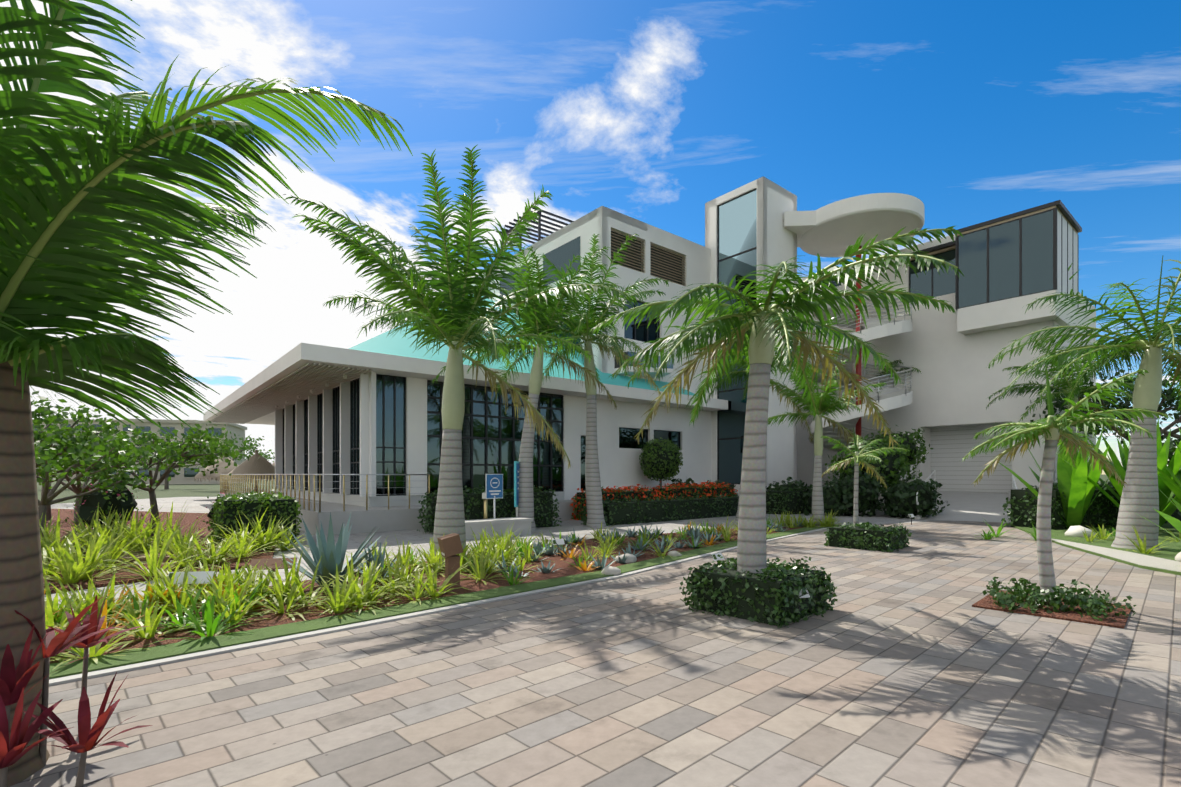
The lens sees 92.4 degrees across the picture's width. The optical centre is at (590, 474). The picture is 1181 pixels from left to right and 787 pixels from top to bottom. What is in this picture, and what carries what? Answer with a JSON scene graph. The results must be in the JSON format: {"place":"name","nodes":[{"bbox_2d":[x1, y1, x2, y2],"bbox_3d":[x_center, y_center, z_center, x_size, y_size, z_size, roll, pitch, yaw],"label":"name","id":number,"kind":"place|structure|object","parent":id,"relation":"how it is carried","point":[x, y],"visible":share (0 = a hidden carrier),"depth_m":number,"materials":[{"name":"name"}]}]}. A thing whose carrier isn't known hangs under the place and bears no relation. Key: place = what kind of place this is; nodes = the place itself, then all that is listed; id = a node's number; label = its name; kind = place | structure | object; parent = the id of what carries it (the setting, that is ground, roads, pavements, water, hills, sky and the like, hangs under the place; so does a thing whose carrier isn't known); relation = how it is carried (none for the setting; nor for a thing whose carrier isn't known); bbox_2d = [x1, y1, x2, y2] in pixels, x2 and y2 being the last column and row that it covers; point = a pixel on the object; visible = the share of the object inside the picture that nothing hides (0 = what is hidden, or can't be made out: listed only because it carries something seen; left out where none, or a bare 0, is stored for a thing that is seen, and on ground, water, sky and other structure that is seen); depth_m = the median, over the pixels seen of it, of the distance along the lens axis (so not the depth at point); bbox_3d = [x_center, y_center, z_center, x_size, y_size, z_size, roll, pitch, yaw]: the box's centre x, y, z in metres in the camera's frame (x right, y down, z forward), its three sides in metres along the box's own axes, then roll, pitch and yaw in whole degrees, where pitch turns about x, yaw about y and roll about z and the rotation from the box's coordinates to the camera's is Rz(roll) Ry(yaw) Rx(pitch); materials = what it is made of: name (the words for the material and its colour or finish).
{"place":"outdoors","nodes":[
{"label":"outdoors","id":0,"kind":"place"},
{"bbox_2d":[32,419,130,479],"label":"building","id":1,"kind":"structure","parent":0,"point":[71,422],"depth_m":148.84,"materials":[{"name":"beige glass"}]},
{"bbox_2d":[127,419,246,483],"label":"building","id":2,"kind":"structure","parent":0,"point":[182,477],"depth_m":91.06,"materials":[{"name":"beige concrete"}]},
{"bbox_2d":[44,497,951,609],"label":"path paving","id":3,"kind":"structure","parent":0,"point":[415,538],"depth_m":16.36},
{"bbox_2d":[193,456,253,481],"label":"palapa","id":4,"kind":"structure","parent":3,"relation":"on","point":[214,475],"depth_m":35.56,"materials":[{"name":"beige wicker"}]},
{"bbox_2d":[227,449,274,491],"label":"palapa","id":5,"kind":"structure","parent":3,"relation":"on","point":[260,465],"depth_m":32.62,"materials":[{"name":"beige wicker"}]},
{"bbox_2d":[251,557,296,577],"bbox_3d":[-4.713,1.449,8.418,0.600,0.372,0.166,0,0,-19],"label":"corten plate","id":6,"kind":"object","parent":3,"relation":"on","point":[270,562],"visible":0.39,"depth_m":8.40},
{"bbox_2d":[49,525,839,685],"bbox_3d":[-3.382,1.612,7.900,29.884,0.045,4.019,0,0,-44],"label":"grass strip","id":7,"kind":"object","parent":3,"relation":"on","point":[274,628],"visible":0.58,"depth_m":6.60,"materials":[{"name":"plant"}]},
{"bbox_2d":[165,571,214,602],"bbox_3d":[-4.838,1.410,6.838,0.500,0.449,0.102,0,0,-9],"label":"plant label","id":8,"kind":"object","parent":7,"relation":"on","point":[200,575],"visible":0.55,"depth_m":6.84,"materials":[{"name":"white plastic"}]},
{"bbox_2d":[437,533,462,586],"bbox_3d":[-2.011,1.246,8.113,0.312,0.778,0.255,0,0,-29],"label":"bollard light","id":9,"kind":"object","parent":7,"relation":"on","point":[450,545],"visible":0.83,"depth_m":8.04,"materials":[{"name":"brown paint"}]},
{"bbox_2d":[552,539,564,555],"bbox_3d":[-0.633,1.458,11.121,0.240,0.353,0.079,0,0,-23],"label":"plant label","id":10,"kind":"object","parent":7,"relation":"on","point":[558,541],"visible":0.83,"depth_m":11.11,"materials":[{"name":"white plastic"}]},
{"bbox_2d":[0,419,1180,786],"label":"bed plants","id":11,"kind":"object","parent":7,"relation":"on","point":[234,597],"visible":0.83,"depth_m":7.55,"materials":[{"name":"green plant"}]},
{"bbox_2d":[482,492,487,518],"bbox_3d":[-2.926,1.075,15.768,0.160,1.120,0.160,0,0,1],"label":"bollard light","id":12,"kind":"object","parent":3,"relation":"on","point":[485,508],"visible":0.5,"depth_m":15.71,"materials":[{"name":"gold metal"}]},
{"bbox_2d":[486,474,502,518],"bbox_3d":[-2.558,0.815,15.093,0.520,1.640,0.063,0,0,-40],"label":"smoking sign","id":13,"kind":"object","parent":3,"relation":"on","point":[494,486],"visible":0.94,"depth_m":15.07,"materials":[{"name":"blue metal"}]},
{"bbox_2d":[465,517,532,539],"bbox_3d":[-2.550,1.415,14.846,2.080,0.440,0.640,0,0,-40],"label":"concrete bench","id":14,"kind":"object","parent":3,"relation":"on","point":[523,524],"visible":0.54,"depth_m":14.64,"materials":[{"name":"white concrete"}]},
{"bbox_2d":[514,461,518,516],"bbox_3d":[-2.094,0.635,16.259,0.070,2.000,0.440,0,0,10],"label":"banner sign","id":15,"kind":"object","parent":3,"relation":"on","point":[516,482],"visible":0.65,"depth_m":16.07,"materials":[{"name":"blue metal"}]},
{"bbox_2d":[431,237,623,530],"bbox_3d":[-1.470,-2.364,16.713,5.139,8.127,5.380,0,0,28],"label":"palm","id":16,"kind":"object","parent":3,"relation":"on","point":[526,504],"visible":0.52,"depth_m":16.26,"materials":[{"name":"green plant"}]},
{"bbox_2d":[203,176,1095,534],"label":"resort building","id":17,"kind":"structure","parent":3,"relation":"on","point":[359,434],"depth_m":24.62,"materials":[{"name":"paint"}]},
{"bbox_2d":[674,308,839,520],"bbox_3d":[6.015,-2.092,20.160,5.374,7.612,5.555,0,0,36],"label":"palm","id":18,"kind":"object","parent":3,"relation":"on","point":[736,373],"visible":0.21,"depth_m":20.08,"materials":[{"name":"green plant"}]},
{"bbox_2d":[767,359,886,526],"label":"palm","id":19,"kind":"object","parent":3,"relation":"on","point":[826,405],"visible":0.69,"depth_m":17.22,"materials":[{"name":"green plant"}]},
{"bbox_2d":[784,193,924,485],"bbox_3d":[12.531,-5.385,27.700,6.726,14.040,5.560,0,0,1],"label":"spiral stair","id":20,"kind":"object","parent":3,"relation":"on","point":[836,228],"visible":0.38,"depth_m":26.57,"materials":[{"name":"grey paint"}]},
{"bbox_2d":[844,359,920,401],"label":"tree","id":21,"kind":"object","parent":3,"relation":"on","point":[895,364],"visible":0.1,"depth_m":28.21,"materials":[{"name":"green plant"}]},
{"bbox_2d":[601,525,1180,574],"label":"rocks","id":22,"kind":"object","parent":3,"relation":"on","point":[631,558],"visible":0.75,"depth_m":10.38,"materials":[{"name":"white"}]},
{"bbox_2d":[915,470,1016,522],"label":"access ramp","id":23,"kind":"structure","parent":3,"relation":"on","point":[971,506],"depth_m":22.10,"materials":[{"name":"concrete"}]},
{"bbox_2d":[37,474,1109,503],"bbox_3d":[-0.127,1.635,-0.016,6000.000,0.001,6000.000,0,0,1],"label":"ground","id":24,"kind":"structure","parent":0,"point":[193,490],"depth_m":56.33,"materials":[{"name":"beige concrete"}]},
{"bbox_2d":[43,509,275,594],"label":"brick paving","id":25,"kind":"structure","parent":24,"relation":"on","point":[188,520],"depth_m":11.44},
{"bbox_2d":[30,391,151,470],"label":"sea grape tree","id":26,"kind":"object","parent":25,"relation":"on","point":[64,432],"visible":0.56,"depth_m":12.24,"materials":[{"name":"green plant"}]},
{"bbox_2d":[35,432,149,519],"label":"tree","id":27,"kind":"object","parent":25,"relation":"on","point":[48,513],"visible":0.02,"depth_m":19.41,"materials":[{"name":"green plant"}]},
{"bbox_2d":[34,434,170,536],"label":"sea grape tree","id":28,"kind":"object","parent":25,"relation":"on","point":[104,450],"visible":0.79,"depth_m":11.00,"materials":[{"name":"green plant"}]},
{"bbox_2d":[35,428,188,528],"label":"tree","id":29,"kind":"object","parent":25,"relation":"on","point":[74,489],"visible":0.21,"depth_m":15.71,"materials":[{"name":"green plant"}]},
{"bbox_2d":[48,550,194,562],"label":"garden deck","id":30,"kind":"structure","parent":25,"relation":"on","point":[143,559],"depth_m":10.25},
{"bbox_2d":[38,421,259,535],"bbox_3d":[-11.066,0.165,14.186,4.152,3.063,4.180,0,0,1],"label":"sea grape tree","id":31,"kind":"object","parent":25,"relation":"on","point":[182,456],"visible":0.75,"depth_m":14.25,"materials":[{"name":"green plant"}]},
{"bbox_2d":[127,433,199,488],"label":"tree","id":32,"kind":"object","parent":24,"relation":"on","point":[166,485],"depth_m":60.83,"materials":[{"name":"green plant"}]},
{"bbox_2d":[0,0,412,786],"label":"palm","id":33,"kind":"object","parent":24,"relation":"on","point":[68,242],"visible":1,"depth_m":3.02,"materials":[{"name":"green plant"}]},
{"bbox_2d":[188,435,274,490],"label":"tree","id":34,"kind":"object","parent":24,"relation":"on","point":[250,445],"visible":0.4,"depth_m":57.01,"materials":[{"name":"green plant"}]},
{"bbox_2d":[283,144,630,563],"bbox_3d":[-2.392,-1.975,10.455,6.133,7.344,6.261,0,0,1],"label":"palm tree","id":35,"kind":"object","parent":24,"relation":"on","point":[458,322],"visible":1,"depth_m":10.03,"materials":[{"name":"green plant"}]},
{"bbox_2d":[488,234,670,526],"bbox_3d":[-0.270,-2.743,17.923,5.407,8.905,5.770,0,0,-28],"label":"palm","id":36,"kind":"object","parent":24,"relation":"on","point":[589,319],"visible":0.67,"depth_m":17.57,"materials":[{"name":"green plant"}]},
{"bbox_2d":[65,261,1111,529],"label":"shrubs","id":37,"kind":"object","parent":24,"relation":"on","point":[899,499],"visible":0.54,"depth_m":21.62,"materials":[{"name":"green plant"}]},
{"bbox_2d":[207,438,1180,545],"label":"building hedges","id":38,"kind":"object","parent":24,"relation":"on","point":[661,459],"visible":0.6,"depth_m":17.51,"materials":[{"name":"green plant"}]},
{"bbox_2d":[1018,359,1180,439],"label":"tree","id":39,"kind":"object","parent":24,"relation":"on","point":[1170,399],"visible":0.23,"depth_m":22.29,"materials":[{"name":"green plant"}]},
{"bbox_2d":[1083,391,1180,439],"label":"tree","id":40,"kind":"object","parent":24,"relation":"on","point":[1176,436],"visible":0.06,"depth_m":26.60,"materials":[{"name":"green plant"}]},
{"bbox_2d":[0,0,1180,473],"label":"sky","id":41,"kind":"structure","parent":0,"point":[651,112],"materials":[{"name":"blue"}]},
{"bbox_2d":[10,521,1180,786],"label":"plaza paving","id":42,"kind":"structure","parent":0,"point":[910,665],"depth_m":4.20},
{"bbox_2d":[711,553,723,563],"bbox_3d":[2.054,1.458,9.136,0.240,0.353,0.079,0,0,-37],"label":"plant label","id":43,"kind":"object","parent":42,"relation":"on","point":[715,557],"visible":0.76,"depth_m":9.12,"materials":[{"name":"white plastic"}]},
{"bbox_2d":[592,226,963,572],"bbox_3d":[2.116,-0.383,6.849,4.266,4.140,4.634,0,0,1],"label":"palm","id":44,"kind":"object","parent":42,"relation":"on","point":[767,334],"visible":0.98,"depth_m":6.69,"materials":[{"name":"green plant"}]},
{"bbox_2d":[679,521,911,627],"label":"hedge boxes","id":45,"kind":"object","parent":42,"relation":"on","point":[769,594],"visible":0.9,"depth_m":6.58,"materials":[{"name":"green"}]},
{"bbox_2d":[796,587,809,614],"bbox_3d":[2.338,1.458,6.353,0.240,0.353,0.079,0,0,-16],"label":"plant label","id":46,"kind":"object","parent":45,"relation":"in","point":[806,595],"visible":0.19,"depth_m":6.35,"materials":[{"name":"white plastic"}]},
{"bbox_2d":[820,427,908,527],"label":"palm","id":47,"kind":"object","parent":42,"relation":"on","point":[856,459],"visible":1,"depth_m":12.80,"materials":[{"name":"green plant"}]},
{"bbox_2d":[972,590,1130,628],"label":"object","id":48,"kind":"object","parent":42,"relation":"on","point":[985,602],"visible":0.43,"depth_m":6.51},
{"bbox_2d":[962,365,1172,606],"bbox_3d":[5.617,0.188,6.914,1.816,3.018,2.298,0,0,1],"label":"palm","id":49,"kind":"object","parent":48,"relation":"on","point":[1053,430],"visible":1,"depth_m":6.87,"materials":[{"name":"green plant"}]},
{"bbox_2d":[1014,523,1180,575],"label":"lawn","id":50,"kind":"structure","parent":0,"point":[1169,551],"depth_m":12.92,"materials":[{"name":"green plant"}]},
{"bbox_2d":[985,334,1166,452],"bbox_3d":[17.630,-1.794,20.863,4.620,6.994,5.026,0,0,-12],"label":"palm","id":51,"kind":"object","parent":50,"relation":"on","point":[1063,389],"visible":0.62,"depth_m":21.20,"materials":[{"name":"green plant"}]},
{"bbox_2d":[988,256,1180,549],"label":"palm","id":52,"kind":"object","parent":50,"relation":"on","point":[1140,495],"visible":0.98,"depth_m":12.11,"materials":[{"name":"green plant"}]},
{"bbox_2d":[1051,538,1180,571],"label":"curb","id":53,"kind":"structure","parent":50,"relation":"on","point":[1151,561],"depth_m":10.68,"materials":[{"name":"white concrete"}]},
{"bbox_2d":[1120,430,1180,464],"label":"tree","id":54,"kind":"object","parent":50,"relation":"on","point":[1172,447],"visible":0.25,"depth_m":17.02,"materials":[{"name":"green plant"}]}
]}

